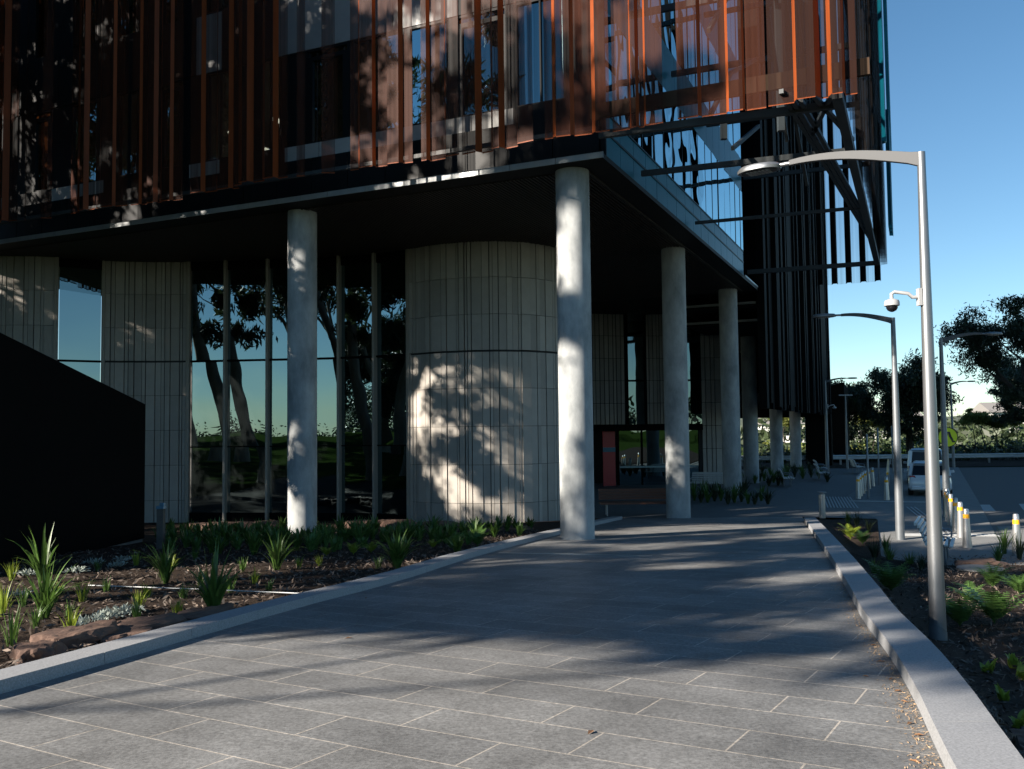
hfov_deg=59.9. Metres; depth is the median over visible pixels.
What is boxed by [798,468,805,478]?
leafy clump
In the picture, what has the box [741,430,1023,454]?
undergrowth
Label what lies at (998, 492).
road
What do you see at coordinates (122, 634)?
sandstone rock
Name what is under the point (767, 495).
leafy clump
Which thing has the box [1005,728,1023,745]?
sandstone rock
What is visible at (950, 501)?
bollard
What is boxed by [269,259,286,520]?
shopfront window
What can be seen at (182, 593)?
grass tuft
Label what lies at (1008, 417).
broad tree
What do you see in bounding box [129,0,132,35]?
window
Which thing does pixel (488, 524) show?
leafy clump
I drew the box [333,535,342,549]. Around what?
leafy clump
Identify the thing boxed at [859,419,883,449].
sapling
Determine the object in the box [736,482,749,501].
leafy clump
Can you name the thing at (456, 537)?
ferny shrub
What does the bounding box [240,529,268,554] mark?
leafy clump
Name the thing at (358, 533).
leafy clump
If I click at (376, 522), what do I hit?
leafy clump
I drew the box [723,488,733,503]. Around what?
leafy clump
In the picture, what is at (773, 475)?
leafy clump
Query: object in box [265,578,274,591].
grass tuft
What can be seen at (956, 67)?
sky
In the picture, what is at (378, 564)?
grass tuft
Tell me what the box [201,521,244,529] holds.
sandstone rock
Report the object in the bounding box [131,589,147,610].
grass tuft
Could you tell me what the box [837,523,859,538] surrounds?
fern
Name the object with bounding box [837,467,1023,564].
footpath
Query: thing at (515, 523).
leafy clump
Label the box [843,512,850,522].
grass tussock
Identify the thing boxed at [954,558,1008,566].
sandstone rock
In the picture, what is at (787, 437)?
house
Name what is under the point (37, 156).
window
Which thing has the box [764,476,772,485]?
leafy clump
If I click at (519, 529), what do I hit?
leafy clump
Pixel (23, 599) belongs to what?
grass tuft
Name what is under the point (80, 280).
shopfront window
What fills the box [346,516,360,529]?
leafy clump
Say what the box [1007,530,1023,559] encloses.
grass tussock
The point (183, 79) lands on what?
window
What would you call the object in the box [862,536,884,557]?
grass tussock
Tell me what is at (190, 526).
leafy clump
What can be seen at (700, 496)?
leafy clump
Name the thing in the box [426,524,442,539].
leafy clump
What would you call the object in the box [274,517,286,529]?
leafy clump
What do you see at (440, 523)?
sandstone rock
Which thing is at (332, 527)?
leafy clump
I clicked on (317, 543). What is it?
leafy clump
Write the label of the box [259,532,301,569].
strap plant
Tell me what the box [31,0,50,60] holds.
window
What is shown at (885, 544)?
grass tussock
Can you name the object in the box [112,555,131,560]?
groundcover cushion
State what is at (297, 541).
leafy clump
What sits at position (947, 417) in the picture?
hills
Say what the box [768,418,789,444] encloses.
sapling
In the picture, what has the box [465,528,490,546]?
ferny shrub
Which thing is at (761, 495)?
leafy clump
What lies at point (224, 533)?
leafy clump
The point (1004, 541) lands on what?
grass tussock
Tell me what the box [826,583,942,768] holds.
sandy litter
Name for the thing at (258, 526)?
leafy clump
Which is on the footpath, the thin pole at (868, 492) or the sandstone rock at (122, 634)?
the thin pole at (868, 492)
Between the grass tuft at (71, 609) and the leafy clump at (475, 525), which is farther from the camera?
the leafy clump at (475, 525)
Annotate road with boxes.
[959,467,1023,543]
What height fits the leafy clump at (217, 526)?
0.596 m
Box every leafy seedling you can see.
[979,658,997,672]
[994,684,1009,700]
[1005,653,1023,667]
[1008,709,1023,728]
[1016,661,1023,680]
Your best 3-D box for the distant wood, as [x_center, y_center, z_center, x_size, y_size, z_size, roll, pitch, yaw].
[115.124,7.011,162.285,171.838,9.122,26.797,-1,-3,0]
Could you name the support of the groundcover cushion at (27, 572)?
on the garden bed at (149, 539)
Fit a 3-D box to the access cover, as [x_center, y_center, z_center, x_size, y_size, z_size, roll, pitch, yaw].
[9.794,3.873,18.570,0.920,0.110,0.920,-1,-3,0]
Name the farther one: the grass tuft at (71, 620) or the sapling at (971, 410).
the sapling at (971, 410)
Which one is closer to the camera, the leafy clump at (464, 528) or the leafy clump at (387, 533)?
the leafy clump at (387, 533)
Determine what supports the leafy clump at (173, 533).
on the garden bed at (149, 539)
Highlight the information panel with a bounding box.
[602,431,615,485]
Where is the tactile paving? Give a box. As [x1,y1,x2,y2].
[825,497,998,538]
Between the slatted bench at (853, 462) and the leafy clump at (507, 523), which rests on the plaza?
the slatted bench at (853, 462)
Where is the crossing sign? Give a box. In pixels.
[938,427,957,482]
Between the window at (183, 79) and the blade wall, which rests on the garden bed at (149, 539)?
the blade wall
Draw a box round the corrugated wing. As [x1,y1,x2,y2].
[737,0,832,465]
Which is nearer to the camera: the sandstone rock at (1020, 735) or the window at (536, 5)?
the sandstone rock at (1020, 735)
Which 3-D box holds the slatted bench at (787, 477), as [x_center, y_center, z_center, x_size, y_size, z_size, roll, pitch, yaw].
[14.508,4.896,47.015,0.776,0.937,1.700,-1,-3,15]
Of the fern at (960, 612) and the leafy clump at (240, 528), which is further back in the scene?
the leafy clump at (240, 528)
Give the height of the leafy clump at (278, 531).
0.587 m
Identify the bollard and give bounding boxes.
[856,476,860,498]
[858,474,862,495]
[861,472,865,493]
[863,471,866,490]
[870,467,874,485]
[884,477,889,499]
[944,488,948,516]
[945,491,949,520]
[947,494,952,525]
[952,498,957,531]
[957,502,962,537]
[962,509,971,547]
[1012,514,1022,555]
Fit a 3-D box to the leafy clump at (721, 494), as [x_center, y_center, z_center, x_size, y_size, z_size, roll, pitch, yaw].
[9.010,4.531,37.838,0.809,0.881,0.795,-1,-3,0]
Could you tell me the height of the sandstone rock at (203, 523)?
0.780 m
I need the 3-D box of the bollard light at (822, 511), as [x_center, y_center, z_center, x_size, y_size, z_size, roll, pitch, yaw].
[10.557,4.093,30.254,0.300,0.900,0.300,-1,-3,0]
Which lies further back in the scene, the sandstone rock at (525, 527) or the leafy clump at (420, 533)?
the sandstone rock at (525, 527)
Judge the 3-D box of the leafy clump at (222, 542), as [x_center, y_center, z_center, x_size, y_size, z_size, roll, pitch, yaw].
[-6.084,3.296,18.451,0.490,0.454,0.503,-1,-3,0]
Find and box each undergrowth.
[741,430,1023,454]
[743,442,1023,462]
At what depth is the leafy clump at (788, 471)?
53.40 m
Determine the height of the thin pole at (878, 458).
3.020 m
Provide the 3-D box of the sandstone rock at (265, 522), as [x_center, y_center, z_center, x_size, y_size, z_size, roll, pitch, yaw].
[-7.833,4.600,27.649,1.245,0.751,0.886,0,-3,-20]
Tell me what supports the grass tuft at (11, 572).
on the garden bed at (149, 539)
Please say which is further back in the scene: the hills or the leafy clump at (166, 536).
the hills
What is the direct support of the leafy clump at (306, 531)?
on the garden bed at (149, 539)
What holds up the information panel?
on the plaza
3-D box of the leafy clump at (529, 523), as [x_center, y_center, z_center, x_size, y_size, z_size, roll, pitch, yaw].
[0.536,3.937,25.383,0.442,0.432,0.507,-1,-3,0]
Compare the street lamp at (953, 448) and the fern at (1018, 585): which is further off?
the street lamp at (953, 448)
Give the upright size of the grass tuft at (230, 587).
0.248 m
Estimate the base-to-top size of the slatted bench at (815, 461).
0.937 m
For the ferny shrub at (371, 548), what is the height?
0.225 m
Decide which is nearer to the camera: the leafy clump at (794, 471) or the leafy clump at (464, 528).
the leafy clump at (464, 528)
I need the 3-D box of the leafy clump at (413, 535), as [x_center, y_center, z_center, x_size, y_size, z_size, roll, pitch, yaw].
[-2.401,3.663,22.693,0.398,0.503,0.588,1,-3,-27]
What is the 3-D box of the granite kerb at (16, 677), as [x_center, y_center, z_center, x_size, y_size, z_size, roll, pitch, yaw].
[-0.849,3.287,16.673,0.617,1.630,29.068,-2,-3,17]
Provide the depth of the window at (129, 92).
28.21 m
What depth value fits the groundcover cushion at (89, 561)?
16.24 m
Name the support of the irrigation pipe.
on the garden bed at (149, 539)
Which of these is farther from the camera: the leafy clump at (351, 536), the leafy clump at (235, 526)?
the leafy clump at (235, 526)
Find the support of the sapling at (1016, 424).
on the lawn
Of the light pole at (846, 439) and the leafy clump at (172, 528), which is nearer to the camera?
the leafy clump at (172, 528)
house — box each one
[758,417,804,442]
[972,402,1023,429]
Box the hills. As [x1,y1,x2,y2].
[740,416,960,435]
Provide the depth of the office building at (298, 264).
28.38 m
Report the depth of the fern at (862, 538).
23.25 m
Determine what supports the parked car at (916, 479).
on the footpath
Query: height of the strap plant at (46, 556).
0.911 m
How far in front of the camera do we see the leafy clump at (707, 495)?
37.01 m
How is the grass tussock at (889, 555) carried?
on the garden bed at (856, 548)
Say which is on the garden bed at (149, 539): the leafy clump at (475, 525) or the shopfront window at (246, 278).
the leafy clump at (475, 525)
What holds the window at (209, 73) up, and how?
in the office building at (298, 264)
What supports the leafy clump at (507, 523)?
on the garden bed at (149, 539)
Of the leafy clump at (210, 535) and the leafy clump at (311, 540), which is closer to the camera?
the leafy clump at (311, 540)
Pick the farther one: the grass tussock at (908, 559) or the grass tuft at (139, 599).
the grass tussock at (908, 559)
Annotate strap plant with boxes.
[4,554,84,619]
[5,524,64,580]
[134,540,192,583]
[180,542,247,606]
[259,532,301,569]
[375,526,419,568]
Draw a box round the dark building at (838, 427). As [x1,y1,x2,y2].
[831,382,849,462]
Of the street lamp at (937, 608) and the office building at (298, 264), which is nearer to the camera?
the street lamp at (937, 608)
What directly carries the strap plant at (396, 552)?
on the garden bed at (149, 539)
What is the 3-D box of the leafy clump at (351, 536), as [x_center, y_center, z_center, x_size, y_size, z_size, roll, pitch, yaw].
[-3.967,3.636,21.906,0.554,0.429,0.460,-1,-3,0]
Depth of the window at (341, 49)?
25.03 m
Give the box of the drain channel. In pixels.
[499,552,651,555]
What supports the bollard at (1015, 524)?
on the footpath
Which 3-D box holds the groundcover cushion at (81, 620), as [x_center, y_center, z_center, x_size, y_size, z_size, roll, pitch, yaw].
[-4.500,2.488,9.391,0.324,0.113,0.411,-3,-4,35]
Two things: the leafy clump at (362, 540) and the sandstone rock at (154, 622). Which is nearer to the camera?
the sandstone rock at (154, 622)
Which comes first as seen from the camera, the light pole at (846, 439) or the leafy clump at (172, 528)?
the leafy clump at (172, 528)
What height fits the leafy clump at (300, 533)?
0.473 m
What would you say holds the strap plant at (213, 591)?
on the garden bed at (149, 539)
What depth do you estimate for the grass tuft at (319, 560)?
15.80 m
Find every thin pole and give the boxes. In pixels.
[866,434,870,498]
[877,428,879,484]
[891,426,893,472]
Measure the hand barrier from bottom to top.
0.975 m
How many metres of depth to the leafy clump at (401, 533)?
20.72 m
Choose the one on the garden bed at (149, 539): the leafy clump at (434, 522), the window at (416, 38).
the leafy clump at (434, 522)
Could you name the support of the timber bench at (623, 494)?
on the plaza
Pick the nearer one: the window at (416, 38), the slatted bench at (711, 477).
the window at (416, 38)
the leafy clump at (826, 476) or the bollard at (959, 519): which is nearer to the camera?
the bollard at (959, 519)
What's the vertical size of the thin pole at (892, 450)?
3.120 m
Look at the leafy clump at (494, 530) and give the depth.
22.41 m
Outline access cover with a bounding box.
[956,564,1005,571]
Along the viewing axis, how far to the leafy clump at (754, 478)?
49.13 m
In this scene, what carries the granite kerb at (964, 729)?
on the ramp path
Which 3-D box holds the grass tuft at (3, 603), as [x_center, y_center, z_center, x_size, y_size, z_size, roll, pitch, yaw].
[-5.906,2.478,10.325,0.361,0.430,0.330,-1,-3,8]
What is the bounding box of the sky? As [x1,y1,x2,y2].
[58,0,1023,415]
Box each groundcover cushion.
[5,589,33,596]
[13,568,35,575]
[62,565,90,572]
[75,613,108,625]
[80,556,105,563]
[93,608,124,619]
[94,605,130,617]
[106,561,127,567]
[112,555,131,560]
[113,602,144,614]
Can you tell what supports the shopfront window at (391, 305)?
in the office building at (298, 264)
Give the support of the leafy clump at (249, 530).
on the garden bed at (149, 539)
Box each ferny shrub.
[315,547,331,555]
[345,541,367,554]
[364,542,378,551]
[427,540,439,546]
[441,531,467,548]
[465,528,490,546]
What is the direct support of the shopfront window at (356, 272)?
in the office building at (298, 264)
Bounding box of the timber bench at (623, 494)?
[598,488,665,515]
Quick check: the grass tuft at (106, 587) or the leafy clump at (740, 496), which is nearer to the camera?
the grass tuft at (106, 587)
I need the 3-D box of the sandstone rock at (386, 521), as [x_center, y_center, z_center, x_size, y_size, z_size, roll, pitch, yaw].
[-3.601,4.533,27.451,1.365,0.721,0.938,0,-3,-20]
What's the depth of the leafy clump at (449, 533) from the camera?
19.75 m
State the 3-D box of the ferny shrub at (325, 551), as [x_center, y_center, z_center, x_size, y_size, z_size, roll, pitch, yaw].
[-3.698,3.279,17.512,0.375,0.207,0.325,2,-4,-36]
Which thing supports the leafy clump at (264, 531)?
on the garden bed at (149, 539)
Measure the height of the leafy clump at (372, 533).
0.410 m
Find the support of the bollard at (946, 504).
on the footpath
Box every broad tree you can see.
[831,377,878,447]
[864,347,964,453]
[933,294,1023,417]
[972,351,1023,425]
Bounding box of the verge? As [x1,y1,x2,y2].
[741,458,1023,468]
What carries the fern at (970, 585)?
on the garden bed at (856, 548)
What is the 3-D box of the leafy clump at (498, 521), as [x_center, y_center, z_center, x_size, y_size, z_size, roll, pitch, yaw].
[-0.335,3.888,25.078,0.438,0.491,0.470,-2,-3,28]
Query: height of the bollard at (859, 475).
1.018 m
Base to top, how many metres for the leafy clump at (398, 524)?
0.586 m
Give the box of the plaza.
[594,459,891,518]
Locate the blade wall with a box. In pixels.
[0,333,145,563]
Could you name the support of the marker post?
on the garden bed at (149, 539)
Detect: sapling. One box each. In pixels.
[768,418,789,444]
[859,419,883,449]
[957,411,991,442]
[965,408,991,444]
[981,413,1007,444]
[1000,411,1022,440]
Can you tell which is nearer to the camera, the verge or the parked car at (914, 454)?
the parked car at (914, 454)
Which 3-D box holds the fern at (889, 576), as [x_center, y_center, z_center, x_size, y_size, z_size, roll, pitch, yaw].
[6.460,3.295,15.278,0.844,0.566,1.128,-1,-3,16]
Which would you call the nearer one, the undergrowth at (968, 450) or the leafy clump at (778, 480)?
the leafy clump at (778, 480)
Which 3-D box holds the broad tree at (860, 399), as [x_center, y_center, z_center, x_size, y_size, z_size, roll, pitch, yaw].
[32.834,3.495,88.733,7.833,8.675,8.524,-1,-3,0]
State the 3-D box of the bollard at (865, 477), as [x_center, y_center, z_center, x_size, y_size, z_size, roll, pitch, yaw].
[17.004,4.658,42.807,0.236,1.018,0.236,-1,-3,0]
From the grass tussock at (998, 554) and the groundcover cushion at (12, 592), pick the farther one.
the grass tussock at (998, 554)
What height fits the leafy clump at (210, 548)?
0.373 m
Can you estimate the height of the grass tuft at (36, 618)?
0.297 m
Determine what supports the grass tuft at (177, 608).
on the garden bed at (149, 539)
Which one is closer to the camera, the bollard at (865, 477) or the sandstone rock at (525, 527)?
the sandstone rock at (525, 527)
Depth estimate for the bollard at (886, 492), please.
37.41 m
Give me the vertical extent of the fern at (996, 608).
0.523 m
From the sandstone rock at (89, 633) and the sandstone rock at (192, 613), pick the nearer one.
the sandstone rock at (89, 633)
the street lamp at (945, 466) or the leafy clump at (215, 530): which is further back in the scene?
the street lamp at (945, 466)
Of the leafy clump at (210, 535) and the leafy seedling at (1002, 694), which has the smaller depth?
the leafy seedling at (1002, 694)
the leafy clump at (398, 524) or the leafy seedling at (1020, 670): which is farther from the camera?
the leafy clump at (398, 524)
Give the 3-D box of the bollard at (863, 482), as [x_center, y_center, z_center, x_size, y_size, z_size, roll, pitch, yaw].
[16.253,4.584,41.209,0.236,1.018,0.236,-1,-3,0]
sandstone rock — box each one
[10,640,68,662]
[29,619,118,648]
[99,627,152,643]
[112,613,187,633]
[177,602,233,620]
[189,522,217,526]
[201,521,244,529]
[244,520,278,527]
[335,519,382,527]
[380,519,414,527]
[388,520,459,529]
[468,525,533,531]
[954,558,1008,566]
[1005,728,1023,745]
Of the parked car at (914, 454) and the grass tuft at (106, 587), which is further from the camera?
the parked car at (914, 454)
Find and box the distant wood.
[740,405,1023,446]
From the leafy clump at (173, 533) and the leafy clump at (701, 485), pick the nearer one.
the leafy clump at (173, 533)
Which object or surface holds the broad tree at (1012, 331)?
on the lawn
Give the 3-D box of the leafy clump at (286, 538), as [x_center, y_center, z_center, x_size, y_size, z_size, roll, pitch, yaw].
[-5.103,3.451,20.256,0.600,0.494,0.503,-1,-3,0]
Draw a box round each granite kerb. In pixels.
[0,516,621,693]
[804,517,1023,768]
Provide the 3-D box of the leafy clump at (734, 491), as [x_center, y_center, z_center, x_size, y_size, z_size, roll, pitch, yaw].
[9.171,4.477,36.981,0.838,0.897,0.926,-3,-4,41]
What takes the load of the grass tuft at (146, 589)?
on the garden bed at (149, 539)
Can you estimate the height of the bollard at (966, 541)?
1.018 m
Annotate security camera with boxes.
[884,288,922,311]
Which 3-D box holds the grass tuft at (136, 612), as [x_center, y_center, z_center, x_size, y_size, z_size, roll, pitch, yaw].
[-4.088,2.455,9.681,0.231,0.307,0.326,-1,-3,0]
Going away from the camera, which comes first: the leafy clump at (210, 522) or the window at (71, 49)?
the leafy clump at (210, 522)
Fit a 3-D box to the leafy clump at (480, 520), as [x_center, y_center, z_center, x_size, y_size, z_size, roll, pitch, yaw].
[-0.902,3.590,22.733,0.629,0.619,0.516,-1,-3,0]
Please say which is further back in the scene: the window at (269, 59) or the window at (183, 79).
the window at (183, 79)
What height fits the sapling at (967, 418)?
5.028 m
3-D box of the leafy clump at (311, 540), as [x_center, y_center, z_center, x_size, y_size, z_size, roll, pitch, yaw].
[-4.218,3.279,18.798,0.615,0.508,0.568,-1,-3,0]
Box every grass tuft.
[0,582,18,616]
[0,604,27,646]
[3,559,22,580]
[16,583,30,606]
[25,601,52,628]
[51,605,84,626]
[58,597,80,617]
[73,580,92,601]
[90,558,103,571]
[102,578,110,592]
[130,596,144,616]
[131,552,140,565]
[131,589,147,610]
[141,583,154,598]
[169,599,184,612]
[177,583,189,598]
[192,567,208,584]
[219,575,235,592]
[234,556,247,571]
[247,566,260,583]
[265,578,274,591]
[294,556,303,568]
[315,555,323,565]
[373,556,383,568]
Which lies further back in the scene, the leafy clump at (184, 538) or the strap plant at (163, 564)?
the leafy clump at (184, 538)
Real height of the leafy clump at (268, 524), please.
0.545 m
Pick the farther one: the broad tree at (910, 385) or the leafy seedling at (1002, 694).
the broad tree at (910, 385)
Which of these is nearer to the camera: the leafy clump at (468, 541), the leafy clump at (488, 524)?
the leafy clump at (468, 541)
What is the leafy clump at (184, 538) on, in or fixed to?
on the garden bed at (149, 539)
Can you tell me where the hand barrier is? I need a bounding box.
[886,459,889,493]
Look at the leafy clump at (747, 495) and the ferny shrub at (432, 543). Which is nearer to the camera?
the ferny shrub at (432, 543)
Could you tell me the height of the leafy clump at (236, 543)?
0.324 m
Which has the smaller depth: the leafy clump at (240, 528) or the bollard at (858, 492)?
the leafy clump at (240, 528)
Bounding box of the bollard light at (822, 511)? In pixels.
[817,491,825,517]
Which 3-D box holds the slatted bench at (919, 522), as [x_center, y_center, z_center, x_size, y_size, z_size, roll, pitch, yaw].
[9.746,3.581,20.461,0.776,0.937,1.700,-2,-3,28]
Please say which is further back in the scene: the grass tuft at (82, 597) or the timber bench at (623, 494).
the timber bench at (623, 494)
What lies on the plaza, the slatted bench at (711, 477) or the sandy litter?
the slatted bench at (711, 477)
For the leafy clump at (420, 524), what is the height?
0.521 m
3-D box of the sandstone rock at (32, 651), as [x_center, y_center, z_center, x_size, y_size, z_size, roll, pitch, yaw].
[-4.175,2.471,7.831,0.469,0.360,0.485,1,-3,-21]
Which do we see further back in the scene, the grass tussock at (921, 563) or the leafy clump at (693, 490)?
the leafy clump at (693, 490)
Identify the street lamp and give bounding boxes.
[737,150,947,640]
[812,313,904,539]
[824,377,856,472]
[939,332,1002,515]
[950,381,975,466]
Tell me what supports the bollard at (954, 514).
on the footpath
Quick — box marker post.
[156,503,165,548]
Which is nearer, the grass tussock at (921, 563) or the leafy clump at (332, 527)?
the grass tussock at (921, 563)
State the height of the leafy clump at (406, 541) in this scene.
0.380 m
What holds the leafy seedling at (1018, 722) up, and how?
on the garden bed at (856, 548)
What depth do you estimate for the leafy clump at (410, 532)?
21.15 m
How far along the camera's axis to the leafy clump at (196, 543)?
19.23 m
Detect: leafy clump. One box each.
[161,538,175,553]
[165,517,177,531]
[165,529,171,542]
[166,523,181,534]
[166,530,181,544]
[170,529,178,540]
[176,528,197,547]
[178,518,196,531]
[187,523,206,541]
[187,535,202,550]
[200,530,209,543]
[203,526,224,542]
[203,537,214,552]
[208,517,215,530]
[208,524,218,534]
[210,515,228,537]
[211,534,230,553]
[218,520,234,545]
[225,529,242,546]
[229,536,242,549]
[232,521,241,531]
[236,517,251,538]
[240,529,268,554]
[242,524,255,543]
[251,519,264,533]
[254,519,273,534]
[258,525,278,544]
[261,523,285,539]
[263,523,285,547]
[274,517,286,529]
[280,524,292,546]
[283,532,304,549]
[289,526,306,545]
[299,527,323,551]
[300,526,312,538]
[302,525,323,549]
[313,522,334,545]
[317,522,334,547]
[327,523,337,535]
[327,535,341,551]
[332,515,347,531]
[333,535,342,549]
[336,528,343,538]
[340,524,350,541]
[343,524,354,539]
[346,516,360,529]
[348,521,368,544]
[351,517,372,538]
[356,536,369,548]
[365,513,381,534]
[369,524,377,539]
[381,526,391,542]
[384,520,408,538]
[389,525,406,540]
[398,517,418,540]
[401,535,412,553]
[409,520,420,537]
[412,519,426,535]
[414,527,425,541]
[421,515,442,528]
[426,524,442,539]
[433,525,446,543]
[444,520,458,542]
[446,535,463,551]
[449,521,457,531]
[457,520,468,537]
[459,530,474,544]
[466,518,483,527]
[467,515,487,534]
[485,520,492,528]
[485,521,502,536]
[494,515,503,527]
[500,513,515,531]
[512,516,521,527]
[513,521,524,536]
[525,515,536,529]
[690,480,703,500]
[694,479,712,502]
[694,480,708,493]
[694,489,704,502]
[708,480,720,500]
[716,483,726,500]
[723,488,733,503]
[726,484,741,502]
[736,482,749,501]
[742,479,749,493]
[742,490,751,503]
[748,490,759,503]
[751,474,758,483]
[755,483,768,500]
[760,488,777,503]
[762,469,767,480]
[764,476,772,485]
[769,469,778,482]
[774,474,781,485]
[779,465,792,475]
[790,464,799,476]
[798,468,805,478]
[806,467,813,476]
[822,472,832,481]
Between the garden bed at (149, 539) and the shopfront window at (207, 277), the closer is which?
the garden bed at (149, 539)
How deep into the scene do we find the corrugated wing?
49.79 m
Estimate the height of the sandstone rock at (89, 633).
0.411 m
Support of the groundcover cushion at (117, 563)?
on the garden bed at (149, 539)
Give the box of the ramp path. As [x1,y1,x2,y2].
[0,517,944,768]
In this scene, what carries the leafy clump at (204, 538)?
on the garden bed at (149, 539)
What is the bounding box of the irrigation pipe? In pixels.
[88,585,296,593]
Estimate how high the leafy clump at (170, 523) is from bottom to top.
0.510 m
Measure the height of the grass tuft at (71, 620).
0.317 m
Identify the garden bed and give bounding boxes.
[0,518,599,668]
[817,519,1023,750]
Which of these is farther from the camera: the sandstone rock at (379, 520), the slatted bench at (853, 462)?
the slatted bench at (853, 462)
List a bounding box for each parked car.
[903,446,941,482]
[903,460,953,494]
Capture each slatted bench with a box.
[690,472,722,490]
[778,467,794,486]
[813,460,827,470]
[813,463,828,479]
[848,459,864,473]
[914,516,954,564]
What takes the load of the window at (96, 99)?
in the office building at (298, 264)
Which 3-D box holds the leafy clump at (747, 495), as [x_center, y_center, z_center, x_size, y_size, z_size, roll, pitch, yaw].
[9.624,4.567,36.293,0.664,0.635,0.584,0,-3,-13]
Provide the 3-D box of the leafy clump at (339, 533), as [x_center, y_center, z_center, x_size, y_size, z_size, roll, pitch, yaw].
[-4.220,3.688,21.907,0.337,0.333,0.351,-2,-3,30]
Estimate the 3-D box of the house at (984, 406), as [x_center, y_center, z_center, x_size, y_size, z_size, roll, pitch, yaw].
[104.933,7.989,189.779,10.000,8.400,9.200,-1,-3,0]
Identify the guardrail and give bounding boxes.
[741,453,1023,465]
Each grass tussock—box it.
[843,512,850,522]
[852,512,863,526]
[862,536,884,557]
[863,519,876,532]
[865,560,880,572]
[877,534,891,552]
[881,542,900,559]
[899,551,918,563]
[912,552,926,569]
[990,540,1008,560]
[993,528,1014,553]
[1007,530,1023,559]
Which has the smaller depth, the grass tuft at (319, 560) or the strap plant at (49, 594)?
the strap plant at (49, 594)
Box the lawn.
[741,441,1023,519]
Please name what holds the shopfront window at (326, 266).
in the office building at (298, 264)
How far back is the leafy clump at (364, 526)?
21.84 m
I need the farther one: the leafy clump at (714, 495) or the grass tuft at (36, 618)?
the leafy clump at (714, 495)
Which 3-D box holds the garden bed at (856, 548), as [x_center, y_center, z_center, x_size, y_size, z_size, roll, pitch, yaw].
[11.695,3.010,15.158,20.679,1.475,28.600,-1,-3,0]
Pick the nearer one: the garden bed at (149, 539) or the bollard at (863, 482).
the garden bed at (149, 539)
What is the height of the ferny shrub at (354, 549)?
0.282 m
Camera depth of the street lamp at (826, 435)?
59.53 m
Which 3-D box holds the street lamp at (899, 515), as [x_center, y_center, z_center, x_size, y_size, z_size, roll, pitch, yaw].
[9.632,1.171,24.748,2.229,6.390,0.360,-2,-3,19]
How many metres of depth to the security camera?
11.06 m
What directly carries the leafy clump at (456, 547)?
on the garden bed at (149, 539)
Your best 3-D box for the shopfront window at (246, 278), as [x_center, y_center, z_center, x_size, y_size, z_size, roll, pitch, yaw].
[-9.600,0.259,32.257,1.575,9.620,0.279,-1,-3,2]
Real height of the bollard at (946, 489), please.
1.018 m
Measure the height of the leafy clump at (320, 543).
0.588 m
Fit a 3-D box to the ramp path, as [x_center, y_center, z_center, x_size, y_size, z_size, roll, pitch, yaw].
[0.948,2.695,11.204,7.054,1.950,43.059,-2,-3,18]
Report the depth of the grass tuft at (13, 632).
8.42 m
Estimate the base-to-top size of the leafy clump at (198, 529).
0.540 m
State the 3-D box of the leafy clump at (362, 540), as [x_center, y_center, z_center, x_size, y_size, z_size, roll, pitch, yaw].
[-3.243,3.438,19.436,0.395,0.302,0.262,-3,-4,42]
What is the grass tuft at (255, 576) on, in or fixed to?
on the garden bed at (149, 539)
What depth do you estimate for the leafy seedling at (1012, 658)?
9.38 m
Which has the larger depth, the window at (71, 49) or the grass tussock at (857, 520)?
the window at (71, 49)
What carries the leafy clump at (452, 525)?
on the garden bed at (149, 539)
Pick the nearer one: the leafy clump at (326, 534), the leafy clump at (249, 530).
the leafy clump at (326, 534)
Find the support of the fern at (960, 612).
on the garden bed at (856, 548)
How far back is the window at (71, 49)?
29.43 m
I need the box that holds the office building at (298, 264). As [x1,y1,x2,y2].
[0,0,892,539]
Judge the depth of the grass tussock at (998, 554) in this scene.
19.98 m
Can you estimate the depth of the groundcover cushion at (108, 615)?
9.80 m
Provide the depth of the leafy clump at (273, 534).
19.65 m
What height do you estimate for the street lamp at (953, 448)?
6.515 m
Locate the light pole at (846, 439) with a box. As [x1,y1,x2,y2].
[838,394,852,468]
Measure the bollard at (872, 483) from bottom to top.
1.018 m
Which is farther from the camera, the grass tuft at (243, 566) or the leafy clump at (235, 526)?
the leafy clump at (235, 526)
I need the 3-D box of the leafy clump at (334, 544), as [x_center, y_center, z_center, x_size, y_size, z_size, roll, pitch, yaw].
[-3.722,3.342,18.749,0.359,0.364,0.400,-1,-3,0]
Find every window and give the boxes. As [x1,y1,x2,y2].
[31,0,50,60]
[31,111,43,192]
[58,258,101,381]
[70,0,93,50]
[71,99,96,184]
[125,91,137,175]
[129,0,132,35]
[183,79,184,165]
[189,261,222,522]
[208,73,218,161]
[226,259,265,521]
[269,59,269,150]
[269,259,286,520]
[307,41,348,143]
[317,256,336,520]
[341,254,371,520]
[376,250,406,519]
[412,18,448,125]
[458,5,506,116]
[531,0,559,103]
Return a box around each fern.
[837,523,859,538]
[850,529,872,542]
[862,558,915,589]
[927,594,990,625]
[947,581,982,602]
[949,582,1023,623]
[972,562,1013,587]
[996,574,1023,592]
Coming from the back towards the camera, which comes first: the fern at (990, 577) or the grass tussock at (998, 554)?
the grass tussock at (998, 554)

